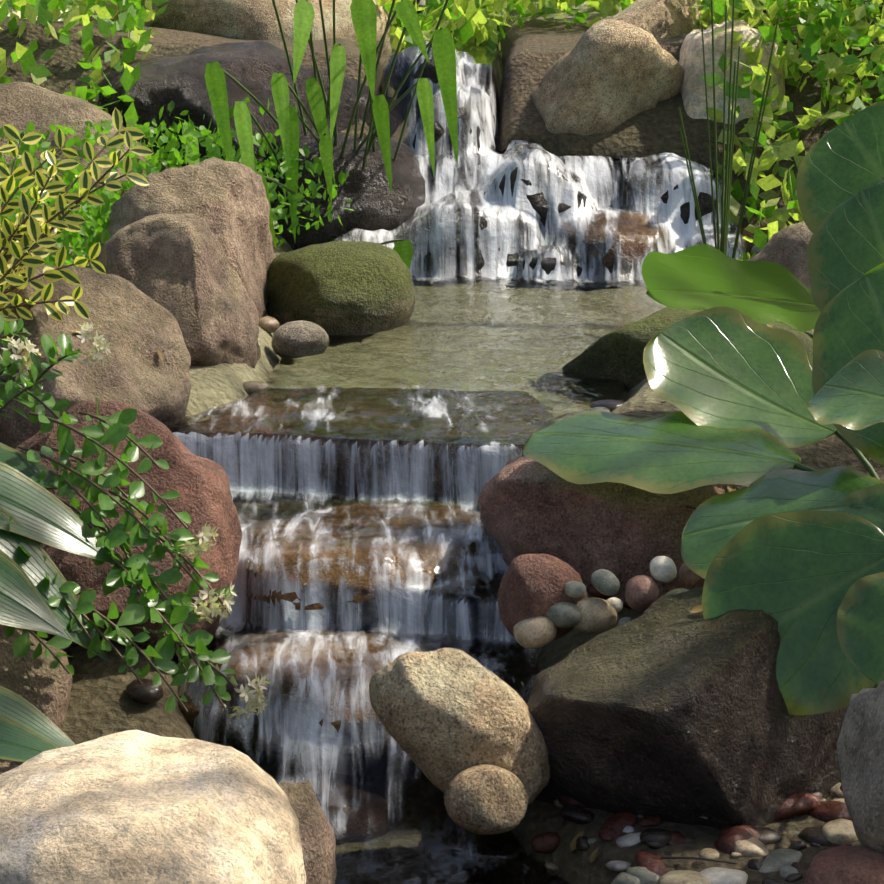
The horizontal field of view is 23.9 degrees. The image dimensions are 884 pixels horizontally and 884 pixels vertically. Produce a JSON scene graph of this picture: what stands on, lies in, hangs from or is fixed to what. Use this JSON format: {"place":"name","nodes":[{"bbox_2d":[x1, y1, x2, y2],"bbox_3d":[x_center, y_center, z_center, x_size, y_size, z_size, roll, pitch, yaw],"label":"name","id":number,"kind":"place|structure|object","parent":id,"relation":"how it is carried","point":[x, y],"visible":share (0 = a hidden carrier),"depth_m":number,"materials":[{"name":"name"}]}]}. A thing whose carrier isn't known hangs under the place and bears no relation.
{"place":"outdoors","nodes":[
{"label":"outdoors","id":0,"kind":"place"},
{"bbox_2d":[0,0,883,883],"bbox_3d":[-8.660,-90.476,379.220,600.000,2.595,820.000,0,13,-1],"label":"ground","id":1,"kind":"structure","parent":0,"point":[534,50],"depth_m":5.15,"materials":[{"name":"soil"}]},
{"bbox_2d":[0,0,69,21],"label":"back boulder","id":2,"kind":"object","parent":1,"relation":"on","point":[13,10],"visible":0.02,"depth_m":5.60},
{"bbox_2d":[0,626,72,774],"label":"bank boulder","id":3,"kind":"object","parent":1,"relation":"on","point":[38,683],"visible":0.35,"depth_m":2.65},
{"bbox_2d":[0,443,119,761],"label":"hosta","id":4,"kind":"object","parent":1,"relation":"on","point":[33,507],"visible":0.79,"depth_m":2.53,"materials":[{"name":"green plant"}]},
{"bbox_2d":[0,82,149,236],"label":"boulder","id":5,"kind":"object","parent":1,"relation":"on","point":[23,105],"visible":0.27,"depth_m":4.92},
{"bbox_2d":[0,107,153,321],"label":"variegated shrub","id":6,"kind":"object","parent":1,"relation":"on","point":[27,245],"visible":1,"depth_m":3.23,"materials":[{"name":"yellow plant"}]},
{"bbox_2d":[0,265,190,448],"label":"brown boulder","id":7,"kind":"object","parent":1,"relation":"on","point":[138,328],"visible":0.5,"depth_m":3.36,"materials":[{"name":"stone"}]},
{"bbox_2d":[15,401,242,660],"bbox_3d":[-0.488,0.162,2.923,0.420,0.454,0.390,0,13,-1],"label":"red boulder","id":8,"kind":"object","parent":1,"relation":"on","point":[200,485],"visible":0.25,"depth_m":2.83,"materials":[{"name":"stone"}]},
{"bbox_2d":[0,313,268,720],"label":"flowering shrub","id":9,"kind":"object","parent":1,"relation":"on","point":[137,569],"visible":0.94,"depth_m":2.62,"materials":[{"name":"green plant"}]},
{"bbox_2d":[125,678,162,704],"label":"pebble","id":10,"kind":"object","parent":1,"relation":"on","point":[146,692],"visible":0.96,"depth_m":2.71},
{"bbox_2d":[0,730,305,883],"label":"boulder","id":11,"kind":"object","parent":1,"relation":"on","point":[133,807],"visible":1,"depth_m":1.95,"materials":[{"name":"stone"}]},
{"bbox_2d":[0,97,353,268],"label":"groundcover","id":12,"kind":"object","parent":1,"relation":"on","point":[95,224],"visible":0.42,"depth_m":4.73,"materials":[{"name":"green plant"}]},
{"bbox_2d":[98,213,260,368],"bbox_3d":[-0.506,-0.234,3.862,0.334,0.361,0.377,0,13,-1],"label":"angular boulder","id":13,"kind":"object","parent":1,"relation":"on","point":[182,271],"visible":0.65,"depth_m":3.79,"materials":[{"name":"stone"}]},
{"bbox_2d":[88,157,275,317],"bbox_3d":[-0.536,-0.367,4.254,0.387,0.423,0.433,0,13,-1],"label":"boulder","id":14,"kind":"object","parent":1,"relation":"on","point":[227,202],"visible":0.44,"depth_m":4.12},
{"bbox_2d":[89,0,390,51],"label":"boulder","id":15,"kind":"object","parent":1,"relation":"on","point":[249,19],"visible":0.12,"depth_m":5.87,"materials":[{"name":"beige stone"}]},
{"bbox_2d":[96,41,395,171],"bbox_3d":[-0.529,-0.736,5.478,0.928,0.627,0.759,0,13,-1],"label":"dark boulder","id":16,"kind":"object","parent":1,"relation":"on","point":[252,67],"visible":0.19,"depth_m":5.21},
{"bbox_2d":[243,381,267,394],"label":"pebble","id":17,"kind":"object","parent":1,"relation":"on","point":[250,387],"visible":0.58,"depth_m":3.70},
{"bbox_2d":[177,691,361,732],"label":"step rock","id":18,"kind":"object","parent":1,"relation":"on","point":[191,714],"visible":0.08,"depth_m":2.75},
{"bbox_2d":[259,316,279,333],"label":"pebble","id":19,"kind":"object","parent":1,"relation":"on","point":[268,324],"visible":0.69,"depth_m":4.14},
{"bbox_2d":[271,320,328,357],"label":"small rock","id":20,"kind":"object","parent":1,"relation":"on","point":[298,339],"visible":0.88,"depth_m":3.97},
{"bbox_2d":[278,780,336,883],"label":"rock","id":21,"kind":"object","parent":1,"relation":"on","point":[318,840],"visible":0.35,"depth_m":2.25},
{"bbox_2d":[245,569,373,609],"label":"step rock","id":22,"kind":"object","parent":1,"relation":"on","point":[359,597],"visible":0.12,"depth_m":2.93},
{"bbox_2d":[182,0,457,269],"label":"arrowhead plant","id":23,"kind":"object","parent":1,"relation":"on","point":[364,21],"visible":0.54,"depth_m":4.66,"materials":[{"name":"green plant"}]},
{"bbox_2d":[267,241,414,335],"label":"round boulder","id":24,"kind":"object","parent":1,"relation":"on","point":[347,288],"visible":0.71,"depth_m":4.23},
{"bbox_2d":[265,127,425,250],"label":"dark boulder","id":25,"kind":"object","parent":1,"relation":"on","point":[375,204],"visible":0.31,"depth_m":5.00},
{"bbox_2d":[408,58,438,84],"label":"cascade rock","id":26,"kind":"object","parent":1,"relation":"on","point":[429,72],"visible":0.04,"depth_m":5.36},
{"bbox_2d":[409,0,452,19],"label":"shrub","id":27,"kind":"object","parent":1,"relation":"on","point":[439,5],"visible":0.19,"depth_m":6.37,"materials":[{"name":"green plant"}]},
{"bbox_2d":[0,324,869,863],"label":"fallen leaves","id":28,"kind":"object","parent":1,"relation":"on","point":[694,610],"visible":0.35,"depth_m":2.55,"materials":[{"name":"plant"}]},
{"bbox_2d":[0,0,883,260],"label":"bank foliage","id":29,"kind":"object","parent":1,"relation":"on","point":[466,21],"visible":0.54,"depth_m":5.21,"materials":[{"name":"green plant"}]},
{"bbox_2d":[409,106,494,151],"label":"cascade rock","id":30,"kind":"object","parent":1,"relation":"on","point":[462,114],"visible":0.06,"depth_m":5.21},
{"bbox_2d":[395,216,517,272],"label":"cascade rock","id":31,"kind":"object","parent":1,"relation":"on","point":[512,259],"visible":0.06,"depth_m":4.91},
{"bbox_2d":[369,648,550,803],"bbox_3d":[0.026,0.345,2.518,0.217,0.211,0.145,-6,15,-24],"label":"boulder","id":32,"kind":"object","parent":1,"relation":"on","point":[445,715],"visible":0.88,"depth_m":2.46,"materials":[{"name":"stone"}]},
{"bbox_2d":[389,0,531,27],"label":"shrub","id":33,"kind":"object","parent":1,"relation":"on","point":[477,4],"visible":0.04,"depth_m":6.88,"materials":[{"name":"green plant"}]},
{"bbox_2d":[444,764,528,834],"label":"round stone","id":34,"kind":"object","parent":1,"relation":"on","point":[483,799],"visible":1,"depth_m":2.42,"materials":[{"name":"beige stone"}]},
{"bbox_2d":[484,147,592,227],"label":"cascade rock","id":35,"kind":"object","parent":1,"relation":"on","point":[538,202],"visible":0.06,"depth_m":4.99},
{"bbox_2d":[498,553,586,639],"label":"boulder","id":36,"kind":"object","parent":1,"relation":"on","point":[532,585],"visible":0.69,"depth_m":2.72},
{"bbox_2d":[513,616,556,648],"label":"pebble","id":37,"kind":"object","parent":36,"relation":"on","point":[535,632],"visible":0.94,"depth_m":2.69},
{"bbox_2d":[546,602,580,627],"bbox_3d":[0.153,0.222,2.719,0.049,0.037,0.064,-6,15,-24],"label":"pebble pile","id":38,"kind":"object","parent":37,"relation":"on","point":[564,615],"visible":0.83,"depth_m":2.69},
{"bbox_2d":[564,581,585,597],"bbox_3d":[0.172,0.191,2.705,0.028,0.022,0.023,0,13,-1],"label":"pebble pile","id":39,"kind":"object","parent":38,"relation":"on","point":[575,589],"visible":1,"depth_m":2.70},
{"bbox_2d":[531,832,559,853],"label":"pebble","id":40,"kind":"object","parent":1,"relation":"on","point":[546,843],"visible":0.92,"depth_m":2.51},
{"bbox_2d":[517,257,582,276],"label":"cascade rock","id":41,"kind":"object","parent":1,"relation":"on","point":[548,264],"visible":0.17,"depth_m":4.88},
{"bbox_2d":[543,861,557,871],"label":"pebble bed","id":42,"kind":"object","parent":1,"relation":"on","point":[552,866],"visible":1,"depth_m":2.50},
{"bbox_2d":[553,799,562,806],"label":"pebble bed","id":43,"kind":"object","parent":1,"relation":"on","point":[556,803],"visible":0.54,"depth_m":2.57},
{"bbox_2d":[557,796,586,807],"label":"pebble","id":44,"kind":"object","parent":1,"relation":"on","point":[564,801],"visible":0.31,"depth_m":2.55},
{"bbox_2d":[560,806,594,824],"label":"pebble","id":45,"kind":"object","parent":1,"relation":"on","point":[577,815],"visible":1,"depth_m":2.52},
{"bbox_2d":[576,836,589,850],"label":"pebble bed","id":46,"kind":"object","parent":1,"relation":"on","point":[582,843],"visible":1,"depth_m":2.48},
{"bbox_2d":[588,837,596,844],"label":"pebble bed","id":47,"kind":"object","parent":1,"relation":"on","point":[591,840],"visible":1,"depth_m":2.48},
{"bbox_2d":[586,584,611,598],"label":"pebble","id":48,"kind":"object","parent":1,"relation":"on","point":[592,591],"visible":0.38,"depth_m":2.90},
{"bbox_2d":[589,406,610,411],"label":"pebble","id":49,"kind":"object","parent":1,"relation":"on","point":[600,408],"visible":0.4,"depth_m":3.48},
{"bbox_2d":[530,19,684,135],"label":"boulder","id":50,"kind":"object","parent":1,"relation":"on","point":[604,75],"visible":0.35,"depth_m":5.25,"materials":[{"name":"beige stone"}]},
{"bbox_2d":[590,399,624,411],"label":"pebble","id":51,"kind":"object","parent":1,"relation":"on","point":[611,405],"visible":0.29,"depth_m":3.54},
{"bbox_2d":[584,245,631,273],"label":"cascade rock","id":52,"kind":"object","parent":1,"relation":"on","point":[608,260],"visible":0.15,"depth_m":4.86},
{"bbox_2d":[478,456,744,607],"bbox_3d":[0.294,0.119,2.997,0.482,0.230,0.344,0,13,-1],"label":"boulder","id":53,"kind":"object","parent":1,"relation":"on","point":[623,533],"visible":0.5,"depth_m":2.90,"materials":[{"name":"stone"}]},
{"bbox_2d":[605,860,630,870],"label":"pebble","id":54,"kind":"object","parent":1,"relation":"on","point":[616,865],"visible":0.96,"depth_m":2.42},
{"bbox_2d":[599,810,637,841],"bbox_3d":[0.211,0.460,2.498,0.035,0.023,0.065,11,17,40],"label":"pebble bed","id":55,"kind":"object","parent":1,"relation":"on","point":[614,825],"visible":0.96,"depth_m":2.49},
{"bbox_2d":[610,872,639,883],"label":"pebble","id":56,"kind":"object","parent":1,"relation":"on","point":[624,878],"visible":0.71,"depth_m":2.37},
{"bbox_2d":[616,832,640,847],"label":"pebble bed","id":57,"kind":"object","parent":1,"relation":"on","point":[629,840],"visible":0.88,"depth_m":2.46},
{"bbox_2d":[623,826,633,832],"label":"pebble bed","id":58,"kind":"object","parent":1,"relation":"on","point":[627,829],"visible":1,"depth_m":2.48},
{"bbox_2d":[626,867,658,883],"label":"pebble","id":59,"kind":"object","parent":1,"relation":"on","point":[644,875],"visible":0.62,"depth_m":2.37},
{"bbox_2d":[639,815,662,826],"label":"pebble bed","id":60,"kind":"object","parent":1,"relation":"on","point":[651,821],"visible":1,"depth_m":2.49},
{"bbox_2d":[635,850,667,876],"bbox_3d":[0.242,0.487,2.390,0.040,0.022,0.059,0,13,-1],"label":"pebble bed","id":61,"kind":"object","parent":1,"relation":"on","point":[651,862],"visible":0.71,"depth_m":2.39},
{"bbox_2d":[640,828,671,844],"bbox_3d":[0.253,0.464,2.452,0.041,0.018,0.040,0,13,-1],"label":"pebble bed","id":62,"kind":"object","parent":1,"relation":"on","point":[661,836],"visible":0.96,"depth_m":2.44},
{"bbox_2d":[647,840,667,848],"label":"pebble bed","id":63,"kind":"object","parent":1,"relation":"on","point":[651,844],"visible":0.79,"depth_m":2.43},
{"bbox_2d":[610,0,710,39],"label":"boulder","id":64,"kind":"object","parent":1,"relation":"on","point":[660,19],"visible":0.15,"depth_m":5.71,"materials":[{"name":"beige stone"}]},
{"bbox_2d":[624,170,724,223],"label":"cascade rock","id":65,"kind":"object","parent":1,"relation":"on","point":[705,202],"visible":0.15,"depth_m":5.00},
{"bbox_2d":[668,831,685,845],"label":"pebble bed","id":66,"kind":"object","parent":1,"relation":"on","point":[677,838],"visible":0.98,"depth_m":2.44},
{"bbox_2d":[673,864,681,869],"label":"pebble","id":67,"kind":"object","parent":1,"relation":"on","point":[677,866],"visible":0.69,"depth_m":2.38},
{"bbox_2d":[657,870,709,883],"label":"pebble","id":68,"kind":"object","parent":1,"relation":"on","point":[682,877],"visible":0.96,"depth_m":2.32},
{"bbox_2d":[562,307,812,391],"bbox_3d":[0.491,-0.160,3.889,0.432,0.199,0.421,11,17,38],"label":"mossy rock","id":69,"kind":"object","parent":1,"relation":"on","point":[616,354],"visible":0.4,"depth_m":3.78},
{"bbox_2d":[683,835,695,842],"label":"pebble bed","id":70,"kind":"object","parent":1,"relation":"on","point":[688,838],"visible":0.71,"depth_m":2.45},
{"bbox_2d":[691,861,705,868],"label":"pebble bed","id":71,"kind":"object","parent":1,"relation":"on","point":[698,865],"visible":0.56,"depth_m":2.38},
{"bbox_2d":[523,587,877,829],"bbox_3d":[0.330,0.359,2.611,0.479,0.361,0.350,-7,15,-27],"label":"dark boulder","id":72,"kind":"object","parent":1,"relation":"on","point":[671,708],"visible":0.52,"depth_m":2.48,"materials":[{"name":"stone"}]},
{"bbox_2d":[573,598,616,633],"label":"pebble","id":73,"kind":"object","parent":72,"relation":"on","point":[598,615],"visible":0.9,"depth_m":2.71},
{"bbox_2d":[591,569,619,595],"bbox_3d":[0.213,0.183,2.719,0.038,0.032,0.030,5,14,21],"label":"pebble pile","id":74,"kind":"object","parent":73,"relation":"on","point":[605,582],"visible":1,"depth_m":2.71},
{"bbox_2d":[607,597,622,612],"bbox_3d":[0.225,0.214,2.740,0.025,0.022,0.026,0,13,-1],"label":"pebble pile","id":75,"kind":"object","parent":73,"relation":"on","point":[616,603],"visible":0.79,"depth_m":2.73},
{"bbox_2d":[618,617,631,625],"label":"pebble","id":76,"kind":"object","parent":72,"relation":"on","point":[623,620],"visible":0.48,"depth_m":2.69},
{"bbox_2d":[625,575,658,611],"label":"pebble","id":77,"kind":"object","parent":72,"relation":"on","point":[641,593],"visible":0.83,"depth_m":2.68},
{"bbox_2d":[650,556,676,582],"bbox_3d":[0.286,0.164,2.698,0.034,0.033,0.043,0,13,-1],"label":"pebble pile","id":78,"kind":"object","parent":77,"relation":"on","point":[662,568],"visible":1,"depth_m":2.68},
{"bbox_2d":[665,588,688,594],"bbox_3d":[0.310,0.210,2.727,0.044,0.038,0.037,0,13,-1],"label":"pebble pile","id":79,"kind":"object","parent":72,"relation":"on","point":[677,591],"visible":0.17,"depth_m":2.72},
{"bbox_2d":[679,563,700,582],"bbox_3d":[0.327,0.170,2.737,0.033,0.030,0.030,0,13,-1],"label":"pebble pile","id":80,"kind":"object","parent":79,"relation":"on","point":[687,574],"visible":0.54,"depth_m":2.73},
{"bbox_2d":[523,101,883,714],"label":"plant","id":81,"kind":"object","parent":1,"relation":"on","point":[798,555],"visible":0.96,"depth_m":2.87,"materials":[{"name":"green plant"}]},
{"bbox_2d":[699,848,719,859],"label":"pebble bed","id":82,"kind":"object","parent":1,"relation":"on","point":[710,853],"visible":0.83,"depth_m":2.40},
{"bbox_2d":[699,867,747,883],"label":"pebble","id":83,"kind":"object","parent":1,"relation":"on","point":[715,875],"visible":0.94,"depth_m":2.32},
{"bbox_2d":[678,0,778,258],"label":"grasses","id":84,"kind":"object","parent":1,"relation":"on","point":[725,205],"visible":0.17,"depth_m":4.30,"materials":[{"name":"green plant"}]},
{"bbox_2d":[679,20,784,124],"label":"rock","id":85,"kind":"object","parent":1,"relation":"on","point":[692,91],"visible":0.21,"depth_m":5.26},
{"bbox_2d":[731,852,741,857],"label":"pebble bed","id":86,"kind":"object","parent":1,"relation":"on","point":[735,855],"visible":1,"depth_m":2.40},
{"bbox_2d":[734,837,768,856],"bbox_3d":[0.356,0.471,2.415,0.053,0.027,0.039,4,14,15],"label":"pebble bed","id":87,"kind":"object","parent":1,"relation":"on","point":[752,847],"visible":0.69,"depth_m":2.40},
{"bbox_2d":[741,228,767,256],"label":"cascade rock","id":88,"kind":"object","parent":1,"relation":"on","point":[748,246],"visible":0.02,"depth_m":4.97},
{"bbox_2d":[747,858,762,869],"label":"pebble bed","id":89,"kind":"object","parent":1,"relation":"on","point":[755,864],"visible":1,"depth_m":2.37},
{"bbox_2d":[751,245,760,254],"bbox_3d":[0.758,-0.448,4.902,0.064,0.035,0.063,0,13,-1],"label":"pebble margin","id":90,"kind":"object","parent":1,"relation":"on","point":[756,249],"visible":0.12,"depth_m":4.88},
{"bbox_2d":[718,8,799,23],"bbox_3d":[0.881,-1.293,5.848,0.535,0.352,0.539,-11,18,-40],"label":"shrub","id":91,"kind":"object","parent":1,"relation":"on","point":[797,15],"visible":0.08,"depth_m":5.76,"materials":[{"name":"green plant"}]},
{"bbox_2d":[754,826,781,844],"bbox_3d":[0.373,0.477,2.457,0.062,0.050,0.062,0,13,-1],"label":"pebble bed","id":92,"kind":"object","parent":1,"relation":"on","point":[767,836],"visible":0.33,"depth_m":2.44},
{"bbox_2d":[762,877,785,883],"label":"pebble","id":93,"kind":"object","parent":1,"relation":"on","point":[767,880],"visible":0.98,"depth_m":2.32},
{"bbox_2d":[746,221,812,288],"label":"bank boulder","id":94,"kind":"object","parent":1,"relation":"on","point":[786,247],"visible":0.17,"depth_m":4.28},
{"bbox_2d":[758,848,801,872],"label":"pebble","id":95,"kind":"object","parent":1,"relation":"on","point":[775,860],"visible":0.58,"depth_m":2.37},
{"bbox_2d":[780,866,797,876],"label":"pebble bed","id":96,"kind":"object","parent":1,"relation":"on","point":[785,871],"visible":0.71,"depth_m":2.34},
{"bbox_2d":[701,2,882,26],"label":"shrub","id":97,"kind":"object","parent":1,"relation":"on","point":[775,20],"depth_m":5.80,"materials":[{"name":"green plant"}]},
{"bbox_2d":[785,873,802,882],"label":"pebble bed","id":98,"kind":"object","parent":1,"relation":"on","point":[793,877],"visible":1,"depth_m":2.33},
{"bbox_2d":[774,793,820,820],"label":"pebble","id":99,"kind":"object","parent":1,"relation":"on","point":[798,804],"visible":0.6,"depth_m":2.49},
{"bbox_2d":[791,862,804,872],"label":"pebble","id":100,"kind":"object","parent":1,"relation":"on","point":[796,865],"visible":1,"depth_m":2.35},
{"bbox_2d":[790,839,806,850],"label":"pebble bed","id":101,"kind":"object","parent":1,"relation":"on","point":[797,844],"visible":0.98,"depth_m":2.41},
{"bbox_2d":[799,827,832,845],"bbox_3d":[0.457,0.469,2.444,0.077,0.034,0.062,0,13,-1],"label":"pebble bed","id":102,"kind":"object","parent":1,"relation":"on","point":[811,834],"visible":0.4,"depth_m":2.43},
{"bbox_2d":[810,842,821,846],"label":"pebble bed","id":103,"kind":"object","parent":1,"relation":"on","point":[813,844],"visible":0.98,"depth_m":2.42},
{"bbox_2d":[813,792,824,799],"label":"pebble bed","id":104,"kind":"object","parent":1,"relation":"on","point":[820,795],"visible":0.15,"depth_m":2.52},
{"bbox_2d":[807,801,851,821],"bbox_3d":[0.461,0.448,2.501,0.079,0.039,0.043,12,18,41],"label":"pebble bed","id":105,"kind":"object","parent":1,"relation":"on","point":[826,811],"visible":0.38,"depth_m":2.48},
{"bbox_2d":[776,0,883,115],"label":"shrub","id":106,"kind":"object","parent":1,"relation":"on","point":[812,41],"visible":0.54,"depth_m":5.13,"materials":[{"name":"green plant"}]},
{"bbox_2d":[828,844,842,847],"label":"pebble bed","id":107,"kind":"object","parent":1,"relation":"on","point":[835,845],"visible":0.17,"depth_m":2.41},
{"bbox_2d":[831,798,844,802],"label":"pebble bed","id":108,"kind":"object","parent":1,"relation":"on","point":[841,800],"visible":0.17,"depth_m":2.51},
{"bbox_2d":[821,818,857,845],"bbox_3d":[0.472,0.460,2.443,0.071,0.035,0.043,-11,17,-38],"label":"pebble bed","id":109,"kind":"object","parent":1,"relation":"on","point":[841,831],"visible":0.56,"depth_m":2.42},
{"bbox_2d":[804,846,883,883],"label":"rock","id":110,"kind":"object","parent":1,"relation":"on","point":[849,865],"visible":1,"depth_m":2.25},
{"bbox_2d":[836,681,883,852],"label":"edge rock","id":111,"kind":"object","parent":1,"relation":"on","point":[860,746],"visible":0.92,"depth_m":2.30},
{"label":"pebble bed","id":112,"kind":"object","parent":1,"relation":"on","visible":0},
{"bbox_2d":[829,782,842,795],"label":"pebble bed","id":113,"kind":"object","parent":112,"relation":"on","point":[836,789],"visible":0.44,"depth_m":2.54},
{"bbox_2d":[167,40,745,883],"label":"stream water","id":114,"kind":"structure","parent":0,"point":[373,462],"depth_m":3.34,"materials":[{"name":"white liquid"}]},
{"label":"pebble bed","id":115,"kind":"object","parent":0,"visible":0},
{"bbox_2d":[714,825,759,853],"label":"pebble","id":116,"kind":"object","parent":115,"relation":"on","point":[727,839],"visible":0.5,"depth_m":2.42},
{"bbox_2d":[718,825,736,837],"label":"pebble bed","id":117,"kind":"object","parent":116,"relation":"on","point":[725,828],"visible":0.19,"depth_m":2.46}
]}

